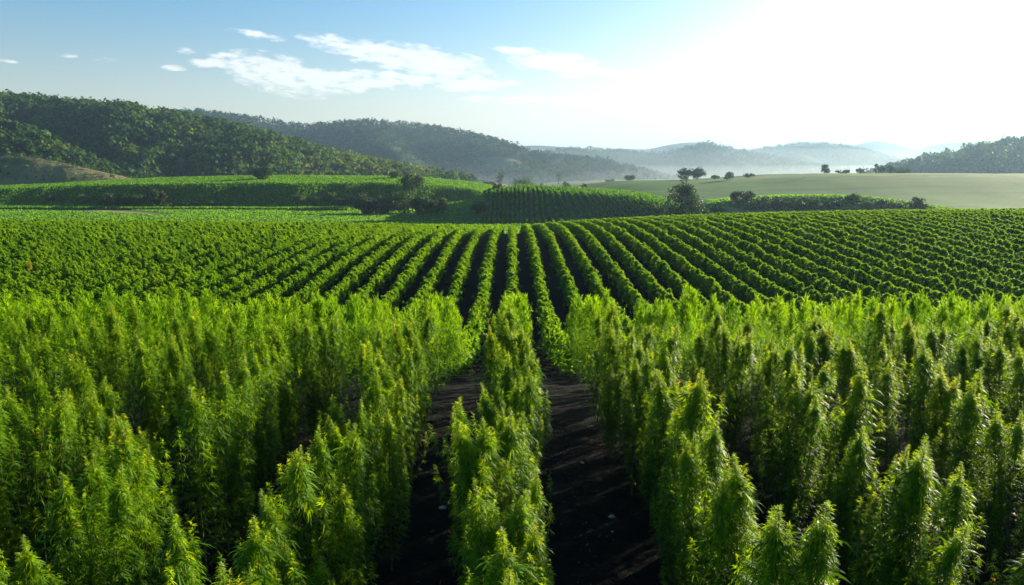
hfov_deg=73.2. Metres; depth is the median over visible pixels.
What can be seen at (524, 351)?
hemp plant
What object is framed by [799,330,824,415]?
hemp plant
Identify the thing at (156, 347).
hemp plant
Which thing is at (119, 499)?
hemp plant
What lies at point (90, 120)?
forest
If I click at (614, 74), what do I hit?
sky
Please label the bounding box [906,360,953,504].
hemp plant
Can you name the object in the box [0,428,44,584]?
hemp plant
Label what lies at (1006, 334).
hemp plant
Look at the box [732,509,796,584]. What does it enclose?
hemp plant
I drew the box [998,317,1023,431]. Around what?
hemp plant
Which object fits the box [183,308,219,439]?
hemp plant
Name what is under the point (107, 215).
grass
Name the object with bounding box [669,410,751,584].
hemp plant
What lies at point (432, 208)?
tree
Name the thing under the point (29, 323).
hemp plant
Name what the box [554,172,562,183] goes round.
tree
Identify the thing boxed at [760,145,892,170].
hill
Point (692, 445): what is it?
hemp plant
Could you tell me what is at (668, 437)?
hemp plant
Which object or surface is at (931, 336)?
hemp plant
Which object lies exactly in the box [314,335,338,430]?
hemp plant
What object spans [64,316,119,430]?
hemp plant
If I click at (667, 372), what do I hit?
hemp plant
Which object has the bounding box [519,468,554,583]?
hemp plant
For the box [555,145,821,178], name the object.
hill
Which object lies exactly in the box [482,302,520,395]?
hemp plant
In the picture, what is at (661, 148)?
hill
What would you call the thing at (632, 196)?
crop rows
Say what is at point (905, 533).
hemp plant
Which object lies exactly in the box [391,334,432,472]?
hemp plant
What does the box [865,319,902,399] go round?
hemp plant
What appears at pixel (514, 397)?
hemp plant
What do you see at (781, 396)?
hemp plant
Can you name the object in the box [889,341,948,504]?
hemp plant
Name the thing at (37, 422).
hemp plant
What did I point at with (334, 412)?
hemp plant
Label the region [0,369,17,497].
hemp plant
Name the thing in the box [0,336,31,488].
hemp plant
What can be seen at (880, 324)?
hemp plant
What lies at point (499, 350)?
hemp plant
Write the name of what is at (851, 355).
hemp plant
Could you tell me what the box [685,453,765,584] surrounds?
hemp plant
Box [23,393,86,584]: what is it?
hemp plant
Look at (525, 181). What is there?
tree
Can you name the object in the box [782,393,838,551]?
hemp plant
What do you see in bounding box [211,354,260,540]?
hemp plant
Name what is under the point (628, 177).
tree
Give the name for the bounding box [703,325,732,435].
hemp plant
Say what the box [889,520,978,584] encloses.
hemp plant
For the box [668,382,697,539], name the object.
hemp plant
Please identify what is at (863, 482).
hemp plant
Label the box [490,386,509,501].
hemp plant
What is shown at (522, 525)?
hemp plant
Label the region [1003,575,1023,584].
hemp plant
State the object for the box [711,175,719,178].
bush
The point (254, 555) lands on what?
hemp plant
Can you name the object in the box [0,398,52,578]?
hemp plant
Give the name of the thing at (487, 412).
hemp plant
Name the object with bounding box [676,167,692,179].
tree
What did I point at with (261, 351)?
hemp plant
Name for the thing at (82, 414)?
hemp plant
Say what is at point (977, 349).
hemp plant
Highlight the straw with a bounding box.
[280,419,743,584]
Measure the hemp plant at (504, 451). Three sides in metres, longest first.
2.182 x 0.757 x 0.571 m
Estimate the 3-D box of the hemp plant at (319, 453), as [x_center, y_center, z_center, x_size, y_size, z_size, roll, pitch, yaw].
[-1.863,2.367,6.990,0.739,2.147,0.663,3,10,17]
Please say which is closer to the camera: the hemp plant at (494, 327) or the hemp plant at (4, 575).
the hemp plant at (4, 575)
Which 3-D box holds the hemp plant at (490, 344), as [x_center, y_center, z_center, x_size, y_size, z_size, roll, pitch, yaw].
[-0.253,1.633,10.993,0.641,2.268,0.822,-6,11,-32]
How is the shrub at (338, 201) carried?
on the ground at (592, 491)
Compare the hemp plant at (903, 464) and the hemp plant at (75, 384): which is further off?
the hemp plant at (75, 384)
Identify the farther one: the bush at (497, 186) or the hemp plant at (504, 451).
the bush at (497, 186)
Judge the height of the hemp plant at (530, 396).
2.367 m
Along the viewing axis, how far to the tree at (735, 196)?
214.22 m
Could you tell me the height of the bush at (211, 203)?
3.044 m
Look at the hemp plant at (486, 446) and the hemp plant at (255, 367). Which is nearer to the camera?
the hemp plant at (486, 446)
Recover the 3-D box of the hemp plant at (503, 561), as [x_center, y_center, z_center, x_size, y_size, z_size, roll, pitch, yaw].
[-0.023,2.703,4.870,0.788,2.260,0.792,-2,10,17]
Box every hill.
[0,156,130,184]
[3,110,317,175]
[201,115,657,185]
[521,142,746,154]
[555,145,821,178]
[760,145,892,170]
[851,141,1010,159]
[915,145,1023,173]
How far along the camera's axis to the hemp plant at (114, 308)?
13.02 m
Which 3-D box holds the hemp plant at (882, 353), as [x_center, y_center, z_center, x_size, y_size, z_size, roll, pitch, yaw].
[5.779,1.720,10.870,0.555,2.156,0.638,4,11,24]
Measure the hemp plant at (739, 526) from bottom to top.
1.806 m
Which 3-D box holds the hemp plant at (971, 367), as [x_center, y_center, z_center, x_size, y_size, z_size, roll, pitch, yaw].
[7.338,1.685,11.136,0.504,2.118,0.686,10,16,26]
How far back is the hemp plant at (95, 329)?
11.64 m
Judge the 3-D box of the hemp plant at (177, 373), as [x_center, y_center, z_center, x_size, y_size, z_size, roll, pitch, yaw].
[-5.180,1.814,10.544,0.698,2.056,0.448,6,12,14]
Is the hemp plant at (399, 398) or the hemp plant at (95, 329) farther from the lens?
the hemp plant at (95, 329)
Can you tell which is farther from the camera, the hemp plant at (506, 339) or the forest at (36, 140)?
the forest at (36, 140)
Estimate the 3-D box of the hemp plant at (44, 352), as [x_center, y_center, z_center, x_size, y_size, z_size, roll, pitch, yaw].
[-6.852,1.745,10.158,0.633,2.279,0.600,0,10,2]
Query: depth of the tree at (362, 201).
238.16 m
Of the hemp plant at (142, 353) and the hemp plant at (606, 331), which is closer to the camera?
the hemp plant at (142, 353)
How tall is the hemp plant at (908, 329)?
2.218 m
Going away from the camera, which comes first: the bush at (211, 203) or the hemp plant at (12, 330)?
the hemp plant at (12, 330)
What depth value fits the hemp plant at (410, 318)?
12.99 m
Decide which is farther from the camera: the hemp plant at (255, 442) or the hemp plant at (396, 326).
the hemp plant at (396, 326)
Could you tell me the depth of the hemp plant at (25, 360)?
10.37 m
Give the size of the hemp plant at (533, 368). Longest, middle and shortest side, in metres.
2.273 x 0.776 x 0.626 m
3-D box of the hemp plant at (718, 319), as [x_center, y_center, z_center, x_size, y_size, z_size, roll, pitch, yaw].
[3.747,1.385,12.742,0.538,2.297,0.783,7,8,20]
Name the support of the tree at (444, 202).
on the ground at (592, 491)
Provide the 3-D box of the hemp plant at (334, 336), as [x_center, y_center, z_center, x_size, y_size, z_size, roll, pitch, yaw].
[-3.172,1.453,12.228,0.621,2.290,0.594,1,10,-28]
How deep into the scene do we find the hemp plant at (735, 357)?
11.00 m
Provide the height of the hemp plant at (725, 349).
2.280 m
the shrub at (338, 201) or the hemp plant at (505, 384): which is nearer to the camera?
the hemp plant at (505, 384)
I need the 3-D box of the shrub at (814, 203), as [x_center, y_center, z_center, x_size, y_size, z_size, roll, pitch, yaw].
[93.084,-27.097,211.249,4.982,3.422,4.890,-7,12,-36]
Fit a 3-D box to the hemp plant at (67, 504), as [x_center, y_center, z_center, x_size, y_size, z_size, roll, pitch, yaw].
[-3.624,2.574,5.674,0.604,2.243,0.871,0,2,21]
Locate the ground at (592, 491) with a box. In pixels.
[0,173,1023,584]
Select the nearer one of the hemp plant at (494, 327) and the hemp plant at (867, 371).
the hemp plant at (867, 371)
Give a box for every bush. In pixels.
[45,195,56,201]
[150,200,171,206]
[180,200,197,205]
[206,201,219,205]
[316,202,327,205]
[361,204,385,213]
[492,183,501,190]
[687,208,710,214]
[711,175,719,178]
[906,197,928,209]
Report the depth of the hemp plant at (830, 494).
7.72 m
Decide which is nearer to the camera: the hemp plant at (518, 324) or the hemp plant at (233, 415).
the hemp plant at (233, 415)
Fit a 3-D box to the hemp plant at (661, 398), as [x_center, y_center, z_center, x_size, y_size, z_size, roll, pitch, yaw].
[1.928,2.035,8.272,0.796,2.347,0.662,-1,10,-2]
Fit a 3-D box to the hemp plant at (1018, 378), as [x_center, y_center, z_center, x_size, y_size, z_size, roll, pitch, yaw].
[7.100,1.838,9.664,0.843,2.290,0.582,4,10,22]
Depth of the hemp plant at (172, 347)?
10.41 m
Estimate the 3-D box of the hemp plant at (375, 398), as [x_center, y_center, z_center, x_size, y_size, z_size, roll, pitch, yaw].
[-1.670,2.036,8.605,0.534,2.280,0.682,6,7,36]
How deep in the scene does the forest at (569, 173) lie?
1277.63 m
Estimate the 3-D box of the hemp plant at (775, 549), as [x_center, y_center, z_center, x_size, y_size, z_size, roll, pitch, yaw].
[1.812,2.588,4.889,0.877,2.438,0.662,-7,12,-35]
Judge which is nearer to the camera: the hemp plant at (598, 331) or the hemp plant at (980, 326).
the hemp plant at (980, 326)
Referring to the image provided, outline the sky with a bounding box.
[0,0,1023,150]
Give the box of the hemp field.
[0,208,1023,401]
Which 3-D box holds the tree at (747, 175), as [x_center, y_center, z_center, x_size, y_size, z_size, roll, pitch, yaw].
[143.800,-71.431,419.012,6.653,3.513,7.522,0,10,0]
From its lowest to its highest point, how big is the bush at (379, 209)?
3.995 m
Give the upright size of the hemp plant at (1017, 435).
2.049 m
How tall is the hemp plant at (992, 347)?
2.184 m
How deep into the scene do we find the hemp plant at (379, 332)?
11.54 m
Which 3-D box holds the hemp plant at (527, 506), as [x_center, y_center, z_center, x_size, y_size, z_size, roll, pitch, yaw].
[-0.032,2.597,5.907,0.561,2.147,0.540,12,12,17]
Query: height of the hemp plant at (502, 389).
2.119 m
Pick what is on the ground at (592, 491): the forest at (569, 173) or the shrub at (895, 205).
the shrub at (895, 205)
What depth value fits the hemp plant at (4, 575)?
4.75 m
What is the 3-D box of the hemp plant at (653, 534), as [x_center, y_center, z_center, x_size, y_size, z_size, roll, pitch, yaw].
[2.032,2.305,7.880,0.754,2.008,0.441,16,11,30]
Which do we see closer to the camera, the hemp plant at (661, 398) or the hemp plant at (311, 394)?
the hemp plant at (661, 398)
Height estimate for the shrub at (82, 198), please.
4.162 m
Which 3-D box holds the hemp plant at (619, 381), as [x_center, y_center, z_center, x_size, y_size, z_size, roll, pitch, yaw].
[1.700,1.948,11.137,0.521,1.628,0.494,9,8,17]
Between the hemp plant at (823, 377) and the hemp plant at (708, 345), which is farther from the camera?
the hemp plant at (708, 345)
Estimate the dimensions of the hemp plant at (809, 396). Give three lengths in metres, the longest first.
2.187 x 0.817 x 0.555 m
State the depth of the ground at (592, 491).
12.35 m
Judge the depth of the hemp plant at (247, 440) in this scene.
9.61 m
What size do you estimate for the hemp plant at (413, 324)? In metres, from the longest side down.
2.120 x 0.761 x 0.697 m
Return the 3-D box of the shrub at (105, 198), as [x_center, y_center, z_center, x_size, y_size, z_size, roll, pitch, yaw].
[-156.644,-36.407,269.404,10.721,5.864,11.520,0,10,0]
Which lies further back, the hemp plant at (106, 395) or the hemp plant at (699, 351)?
the hemp plant at (699, 351)
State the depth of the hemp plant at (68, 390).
11.15 m
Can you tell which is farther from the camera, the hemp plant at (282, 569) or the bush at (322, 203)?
the bush at (322, 203)
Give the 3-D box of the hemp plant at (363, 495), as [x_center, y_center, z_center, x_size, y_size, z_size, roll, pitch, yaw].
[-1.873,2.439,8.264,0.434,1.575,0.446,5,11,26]
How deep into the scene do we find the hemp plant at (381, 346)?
10.31 m
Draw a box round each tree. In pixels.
[253,166,273,178]
[353,190,375,212]
[368,195,397,213]
[389,170,400,177]
[389,190,417,212]
[397,172,425,191]
[409,197,434,213]
[425,199,441,212]
[437,197,449,212]
[469,201,487,213]
[496,171,503,184]
[509,175,534,185]
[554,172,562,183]
[624,175,635,180]
[662,180,705,215]
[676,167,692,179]
[691,166,705,179]
[727,172,733,179]
[729,190,755,203]
[743,173,754,176]
[820,164,828,172]
[835,169,849,172]
[856,168,863,172]
[877,165,887,172]
[885,165,895,172]
[898,168,911,172]
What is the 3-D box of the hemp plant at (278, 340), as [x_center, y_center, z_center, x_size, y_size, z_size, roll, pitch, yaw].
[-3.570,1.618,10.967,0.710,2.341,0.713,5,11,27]
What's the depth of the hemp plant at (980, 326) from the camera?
11.11 m
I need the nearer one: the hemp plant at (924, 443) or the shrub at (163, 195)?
the hemp plant at (924, 443)
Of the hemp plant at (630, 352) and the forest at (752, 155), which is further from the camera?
the forest at (752, 155)
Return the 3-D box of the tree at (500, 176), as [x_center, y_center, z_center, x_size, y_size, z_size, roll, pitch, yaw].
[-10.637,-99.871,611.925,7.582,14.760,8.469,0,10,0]
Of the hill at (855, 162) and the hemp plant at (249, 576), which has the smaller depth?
the hemp plant at (249, 576)
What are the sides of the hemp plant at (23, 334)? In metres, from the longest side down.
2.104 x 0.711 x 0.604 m
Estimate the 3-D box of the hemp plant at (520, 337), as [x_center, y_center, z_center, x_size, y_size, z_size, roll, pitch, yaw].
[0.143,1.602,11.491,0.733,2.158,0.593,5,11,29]
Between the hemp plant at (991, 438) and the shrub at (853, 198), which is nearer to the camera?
the hemp plant at (991, 438)
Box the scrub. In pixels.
[0,152,139,184]
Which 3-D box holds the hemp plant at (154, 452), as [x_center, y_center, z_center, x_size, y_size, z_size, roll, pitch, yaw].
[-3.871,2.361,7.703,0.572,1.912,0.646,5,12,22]
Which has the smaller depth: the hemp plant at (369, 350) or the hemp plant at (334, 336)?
the hemp plant at (369, 350)
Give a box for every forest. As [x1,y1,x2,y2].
[0,89,479,181]
[0,115,165,178]
[179,107,683,184]
[539,140,872,178]
[737,140,907,167]
[863,135,1023,173]
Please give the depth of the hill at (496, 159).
1238.70 m
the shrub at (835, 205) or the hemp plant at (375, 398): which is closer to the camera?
the hemp plant at (375, 398)
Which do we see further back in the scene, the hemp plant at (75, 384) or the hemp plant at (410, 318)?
the hemp plant at (410, 318)
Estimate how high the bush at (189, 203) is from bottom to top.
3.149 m
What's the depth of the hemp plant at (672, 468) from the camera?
7.06 m
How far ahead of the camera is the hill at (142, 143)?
474.46 m
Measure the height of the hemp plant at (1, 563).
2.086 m
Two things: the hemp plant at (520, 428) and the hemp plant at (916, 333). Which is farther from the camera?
the hemp plant at (916, 333)
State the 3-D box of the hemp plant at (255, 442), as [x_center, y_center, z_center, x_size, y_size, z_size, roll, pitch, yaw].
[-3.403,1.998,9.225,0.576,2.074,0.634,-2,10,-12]
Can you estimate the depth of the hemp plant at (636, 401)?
10.82 m
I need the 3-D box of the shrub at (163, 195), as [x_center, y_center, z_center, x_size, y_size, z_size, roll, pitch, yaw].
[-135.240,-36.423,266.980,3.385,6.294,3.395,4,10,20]
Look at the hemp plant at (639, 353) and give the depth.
10.33 m
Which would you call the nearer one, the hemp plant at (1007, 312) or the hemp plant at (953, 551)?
the hemp plant at (953, 551)
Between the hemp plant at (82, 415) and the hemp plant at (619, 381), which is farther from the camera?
the hemp plant at (619, 381)
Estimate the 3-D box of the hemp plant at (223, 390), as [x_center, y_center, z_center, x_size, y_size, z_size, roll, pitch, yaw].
[-3.381,2.042,8.197,0.691,2.391,0.770,-2,10,-14]
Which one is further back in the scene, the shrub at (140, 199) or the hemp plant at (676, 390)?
the shrub at (140, 199)
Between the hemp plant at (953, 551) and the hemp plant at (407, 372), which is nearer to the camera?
the hemp plant at (953, 551)
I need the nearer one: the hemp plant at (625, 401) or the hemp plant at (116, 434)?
the hemp plant at (116, 434)
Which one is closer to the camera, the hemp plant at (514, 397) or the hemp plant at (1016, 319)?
the hemp plant at (514, 397)
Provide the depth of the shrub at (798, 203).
209.97 m
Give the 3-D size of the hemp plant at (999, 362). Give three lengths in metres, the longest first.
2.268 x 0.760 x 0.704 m
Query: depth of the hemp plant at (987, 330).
12.81 m
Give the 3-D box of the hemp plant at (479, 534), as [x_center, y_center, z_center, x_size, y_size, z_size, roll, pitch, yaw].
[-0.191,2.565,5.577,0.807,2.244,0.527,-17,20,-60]
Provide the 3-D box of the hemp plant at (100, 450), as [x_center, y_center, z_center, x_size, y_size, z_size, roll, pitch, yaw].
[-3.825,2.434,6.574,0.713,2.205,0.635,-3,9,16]
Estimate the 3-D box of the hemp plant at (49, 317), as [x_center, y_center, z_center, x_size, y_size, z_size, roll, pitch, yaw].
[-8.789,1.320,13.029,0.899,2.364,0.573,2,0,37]
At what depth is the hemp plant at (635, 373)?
9.84 m
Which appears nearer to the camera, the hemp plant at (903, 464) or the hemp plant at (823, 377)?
the hemp plant at (903, 464)
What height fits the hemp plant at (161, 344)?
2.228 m
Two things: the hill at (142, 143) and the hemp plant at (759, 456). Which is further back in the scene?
the hill at (142, 143)
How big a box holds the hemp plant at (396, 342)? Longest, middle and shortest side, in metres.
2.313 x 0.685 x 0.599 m
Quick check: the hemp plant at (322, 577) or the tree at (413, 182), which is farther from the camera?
the tree at (413, 182)
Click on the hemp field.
(947, 239)
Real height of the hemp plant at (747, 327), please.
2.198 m
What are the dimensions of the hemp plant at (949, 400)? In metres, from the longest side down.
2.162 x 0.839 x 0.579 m
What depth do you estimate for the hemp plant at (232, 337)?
12.64 m
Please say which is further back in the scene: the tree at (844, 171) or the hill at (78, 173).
the tree at (844, 171)
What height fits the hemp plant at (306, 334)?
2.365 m
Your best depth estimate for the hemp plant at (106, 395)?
8.71 m
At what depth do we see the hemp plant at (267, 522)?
5.71 m
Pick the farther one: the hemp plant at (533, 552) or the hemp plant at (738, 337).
the hemp plant at (738, 337)
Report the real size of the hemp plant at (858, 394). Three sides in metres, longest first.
2.535 x 0.775 x 0.673 m
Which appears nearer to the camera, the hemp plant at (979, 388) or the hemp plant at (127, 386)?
the hemp plant at (979, 388)
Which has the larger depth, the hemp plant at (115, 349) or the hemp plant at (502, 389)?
the hemp plant at (115, 349)
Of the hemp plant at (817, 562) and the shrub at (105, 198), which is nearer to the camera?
the hemp plant at (817, 562)
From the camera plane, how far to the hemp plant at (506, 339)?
11.38 m
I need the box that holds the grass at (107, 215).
[0,193,961,233]
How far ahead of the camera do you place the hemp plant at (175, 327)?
12.02 m
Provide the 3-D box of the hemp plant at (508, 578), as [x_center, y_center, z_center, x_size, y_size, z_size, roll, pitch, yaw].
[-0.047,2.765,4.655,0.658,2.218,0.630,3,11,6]
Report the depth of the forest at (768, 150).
2649.36 m
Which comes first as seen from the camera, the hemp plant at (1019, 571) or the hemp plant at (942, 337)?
the hemp plant at (1019, 571)
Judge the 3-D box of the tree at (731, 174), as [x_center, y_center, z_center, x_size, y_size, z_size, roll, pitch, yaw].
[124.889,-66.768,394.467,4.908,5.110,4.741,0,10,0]
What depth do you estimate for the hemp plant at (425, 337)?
12.20 m
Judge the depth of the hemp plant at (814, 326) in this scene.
12.59 m
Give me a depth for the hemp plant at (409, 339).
11.72 m
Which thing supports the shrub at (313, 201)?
on the ground at (592, 491)
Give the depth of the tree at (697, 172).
416.68 m
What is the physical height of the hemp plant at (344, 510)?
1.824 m
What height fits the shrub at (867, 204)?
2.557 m
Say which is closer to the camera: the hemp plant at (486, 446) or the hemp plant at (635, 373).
the hemp plant at (486, 446)
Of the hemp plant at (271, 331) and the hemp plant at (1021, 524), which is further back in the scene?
the hemp plant at (271, 331)
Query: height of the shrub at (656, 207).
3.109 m
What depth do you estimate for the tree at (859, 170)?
422.89 m
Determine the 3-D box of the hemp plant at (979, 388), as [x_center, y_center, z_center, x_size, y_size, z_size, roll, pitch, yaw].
[5.476,2.034,8.335,0.699,2.346,0.604,-2,10,-13]
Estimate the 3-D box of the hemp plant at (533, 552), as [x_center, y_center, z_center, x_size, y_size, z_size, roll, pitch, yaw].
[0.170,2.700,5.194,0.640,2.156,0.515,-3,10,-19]
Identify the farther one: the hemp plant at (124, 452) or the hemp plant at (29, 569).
the hemp plant at (124, 452)
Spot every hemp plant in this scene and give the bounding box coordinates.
[0,315,33,423]
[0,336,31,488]
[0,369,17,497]
[0,384,56,566]
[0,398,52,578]
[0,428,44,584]
[0,527,10,579]
[0,549,17,584]
[3,310,48,409]
[5,321,38,409]
[10,534,66,584]
[13,341,56,466]
[17,333,66,476]
[18,367,82,554]
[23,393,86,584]
[26,383,55,466]
[28,340,60,456]
[31,300,63,402]
[35,471,120,584]
[46,387,97,550]
[56,420,156,584]
[57,348,123,492]
[60,367,86,451]
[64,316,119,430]
[64,449,142,584]
[65,373,95,476]
[71,390,114,500]
[71,464,175,584]
[72,382,115,466]
[77,436,162,584]
[80,314,122,418]
[82,327,127,405]
[83,376,128,474]
[93,304,139,421]
[102,324,131,425]
[103,300,137,418]
[109,408,180,584]
[113,354,140,422]
[114,416,196,584]
[122,300,158,413]
[124,445,172,584]
[126,360,170,471]
[128,334,176,480]
[135,426,184,559]
[145,345,193,464]
[145,503,214,584]
[148,329,188,457]
[149,334,191,477]
[152,385,241,577]
[161,347,190,471]
[167,333,201,442]
[169,311,199,438]
[176,331,210,446]
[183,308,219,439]
[197,324,234,427]
[197,366,256,560]
[198,355,220,427]
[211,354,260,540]
[212,514,304,584]
[212,561,246,584]
[217,315,251,390]
[217,378,254,521]
[219,417,259,489]
[228,428,261,548]
[234,381,275,514]
[235,350,283,509]
[240,563,254,584]
[241,332,296,486]
[246,339,288,484]
[247,337,287,461]
[247,488,308,584]
[255,315,296,457]
[259,494,311,582]
[265,444,334,584]
[267,343,309,472]
[268,325,312,461]
[269,312,310,438]
[269,535,314,584]
[282,424,350,584]
[289,317,338,443]
[297,354,321,444]
[302,317,336,416]
[309,554,335,584]
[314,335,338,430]
[316,394,351,525]
[317,314,351,435]
[318,312,347,413]
[321,483,378,584]
[327,423,386,584]
[328,419,384,584]
[331,398,380,570]
[339,440,373,544]
[343,340,391,499]
[360,337,391,441]
[360,367,399,543]
[364,339,397,453]
[367,360,404,515]
[369,330,407,434]
[370,408,411,570]
[372,347,408,481]
[373,321,405,418]
[380,374,428,523]
[387,315,426,409]
[389,320,430,454]
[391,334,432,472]
[392,347,423,484]
[393,322,431,420]
[403,319,426,442]
[404,308,435,421]
[410,310,439,423]
[411,317,432,410]
[427,396,479,564]
[442,416,496,584]
[444,416,517,584]
[451,421,521,575]
[457,477,522,584]
[464,527,548,584]
[467,488,549,584]
[469,324,507,430]
[473,313,497,396]
[475,382,519,506]
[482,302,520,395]
[485,490,545,584]
[486,322,517,392]
[486,352,524,431]
[489,410,536,523]
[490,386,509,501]
[491,318,518,405]
[491,359,520,422]
[491,409,540,506]
[497,411,541,510]
[499,566,516,584]
[505,377,543,498]
[507,331,541,440]
[509,315,532,369]
[509,326,532,420]
[511,352,530,445]
[512,365,552,516]
[516,515,555,584]
[517,350,552,482]
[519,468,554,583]
[533,363,549,460]
[581,310,605,417]
[585,304,620,421]
[590,298,627,406]
[592,364,620,457]
[596,324,626,441]
[597,315,623,432]
[602,365,630,461]
[609,339,655,475]
[614,327,642,446]
[616,358,649,494]
[619,324,656,414]
[619,364,635,441]
[622,345,650,464]
[625,349,666,509]
[632,372,668,525]
[634,348,677,496]
[635,322,684,483]
[637,369,687,543]
[643,374,683,524]
[649,440,690,584]
[650,367,726,582]
[651,412,721,571]
[653,388,683,508]
[657,395,710,584]
[661,432,729,584]
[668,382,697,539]
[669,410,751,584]
[669,432,720,584]
[681,327,724,426]
[683,477,751,584]
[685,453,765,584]
[690,317,725,412]
[701,306,727,416]
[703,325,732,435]
[708,479,758,584]
[711,321,751,452]
[711,330,758,466]
[715,339,758,455]
[717,315,763,424]
[718,325,758,443]
[728,504,832,584]
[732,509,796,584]
[741,332,782,476]
[743,343,783,487]
[748,347,786,489]
[757,340,813,498]
[758,334,805,507]
[758,349,793,459]
[758,359,823,536]
[769,359,837,520]
[772,379,826,528]
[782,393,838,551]
[788,315,817,402]
[789,500,850,584]
[792,316,827,400]
[799,315,820,399]
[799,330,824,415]
[801,327,832,420]
[801,400,860,534]
[803,321,841,408]
[804,319,839,422]
[810,323,838,432]
[813,360,884,575]
[815,425,879,583]
[824,432,868,582]
[828,338,873,452]
[831,338,875,445]
[833,358,869,451]
[833,430,892,584]
[846,445,910,584]
[846,445,956,584]
[857,303,892,405]
[861,334,899,459]
[862,349,903,484]
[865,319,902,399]
[865,363,906,485]
[870,462,937,584]
[874,433,955,584]
[886,374,961,512]
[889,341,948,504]
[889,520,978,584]
[891,315,922,433]
[893,326,924,426]
[897,330,921,435]
[906,358,946,468]
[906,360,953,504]
[906,363,984,532]
[912,322,953,415]
[914,461,1002,584]
[921,320,955,412]
[929,381,991,550]
[936,367,1003,539]
[945,318,989,444]
[946,338,979,465]
[947,336,988,444]
[955,327,1000,473]
[962,549,1023,584]
[965,408,1023,573]
[971,314,999,402]
[975,337,1019,467]
[980,336,1023,472]
[983,323,1017,425]
[983,344,1023,500]
[985,410,1023,584]
[991,299,1016,417]
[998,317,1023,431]
[1000,308,1021,416]
[1003,386,1023,493]
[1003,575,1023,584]
[1016,467,1023,557]
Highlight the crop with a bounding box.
[0,175,495,210]
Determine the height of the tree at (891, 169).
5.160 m
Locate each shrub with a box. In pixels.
[74,194,91,203]
[96,192,121,205]
[117,193,135,204]
[130,194,145,204]
[144,187,158,203]
[158,190,167,204]
[292,194,304,201]
[305,195,318,204]
[324,192,336,200]
[331,197,347,205]
[648,204,667,212]
[710,205,724,211]
[744,200,757,211]
[753,196,772,208]
[770,198,789,209]
[788,199,807,209]
[807,199,824,208]
[824,200,842,208]
[845,193,862,203]
[860,200,874,208]
[876,198,894,208]
[891,203,903,207]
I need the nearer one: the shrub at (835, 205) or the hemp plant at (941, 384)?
the hemp plant at (941, 384)
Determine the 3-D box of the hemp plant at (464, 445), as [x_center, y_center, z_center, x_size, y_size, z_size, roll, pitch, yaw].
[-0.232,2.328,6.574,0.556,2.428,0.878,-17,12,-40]
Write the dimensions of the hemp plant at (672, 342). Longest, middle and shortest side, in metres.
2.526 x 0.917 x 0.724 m
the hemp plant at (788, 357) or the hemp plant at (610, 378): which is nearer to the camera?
the hemp plant at (788, 357)
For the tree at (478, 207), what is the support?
on the ground at (592, 491)
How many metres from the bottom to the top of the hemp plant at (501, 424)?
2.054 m
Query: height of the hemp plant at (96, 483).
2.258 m
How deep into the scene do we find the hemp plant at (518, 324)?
12.90 m
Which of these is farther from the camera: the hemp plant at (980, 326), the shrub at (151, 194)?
the shrub at (151, 194)
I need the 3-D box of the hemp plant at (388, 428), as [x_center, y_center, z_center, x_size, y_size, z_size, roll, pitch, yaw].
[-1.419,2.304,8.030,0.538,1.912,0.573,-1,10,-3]
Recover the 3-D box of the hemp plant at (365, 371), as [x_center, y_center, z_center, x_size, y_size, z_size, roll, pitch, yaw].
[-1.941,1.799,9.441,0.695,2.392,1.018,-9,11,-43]
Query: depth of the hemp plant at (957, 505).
5.87 m
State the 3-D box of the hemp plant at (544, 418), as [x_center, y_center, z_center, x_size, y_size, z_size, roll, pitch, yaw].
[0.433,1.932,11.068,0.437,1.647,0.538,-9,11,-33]
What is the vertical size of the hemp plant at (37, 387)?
2.399 m
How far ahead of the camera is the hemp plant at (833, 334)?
12.01 m
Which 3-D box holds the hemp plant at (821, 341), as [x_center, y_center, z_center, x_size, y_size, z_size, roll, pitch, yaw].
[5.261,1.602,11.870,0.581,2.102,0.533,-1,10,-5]
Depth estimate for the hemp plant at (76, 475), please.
7.95 m
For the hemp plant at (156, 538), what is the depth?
6.71 m
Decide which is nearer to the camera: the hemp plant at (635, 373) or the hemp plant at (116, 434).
the hemp plant at (116, 434)
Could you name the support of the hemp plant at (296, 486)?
on the ground at (592, 491)
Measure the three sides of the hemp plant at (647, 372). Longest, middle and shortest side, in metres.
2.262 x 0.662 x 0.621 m
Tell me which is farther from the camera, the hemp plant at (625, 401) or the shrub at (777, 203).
the shrub at (777, 203)
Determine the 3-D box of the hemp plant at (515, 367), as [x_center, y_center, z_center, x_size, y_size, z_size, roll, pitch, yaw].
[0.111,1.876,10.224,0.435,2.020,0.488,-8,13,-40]
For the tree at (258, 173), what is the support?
on the ground at (592, 491)
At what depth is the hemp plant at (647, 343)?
12.14 m
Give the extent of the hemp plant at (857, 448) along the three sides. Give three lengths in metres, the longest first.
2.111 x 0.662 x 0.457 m
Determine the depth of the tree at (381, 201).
238.86 m
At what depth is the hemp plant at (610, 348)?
11.80 m
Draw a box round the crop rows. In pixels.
[481,184,700,223]
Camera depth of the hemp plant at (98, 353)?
11.97 m
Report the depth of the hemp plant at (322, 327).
12.51 m
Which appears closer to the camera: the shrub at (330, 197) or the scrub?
the shrub at (330, 197)
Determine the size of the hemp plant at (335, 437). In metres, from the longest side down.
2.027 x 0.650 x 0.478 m
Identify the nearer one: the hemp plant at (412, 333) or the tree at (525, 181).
the hemp plant at (412, 333)
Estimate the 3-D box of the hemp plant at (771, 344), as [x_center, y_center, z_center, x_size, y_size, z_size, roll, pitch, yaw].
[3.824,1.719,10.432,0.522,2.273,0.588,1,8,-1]
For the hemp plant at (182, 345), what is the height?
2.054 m
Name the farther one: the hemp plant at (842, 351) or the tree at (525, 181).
the tree at (525, 181)

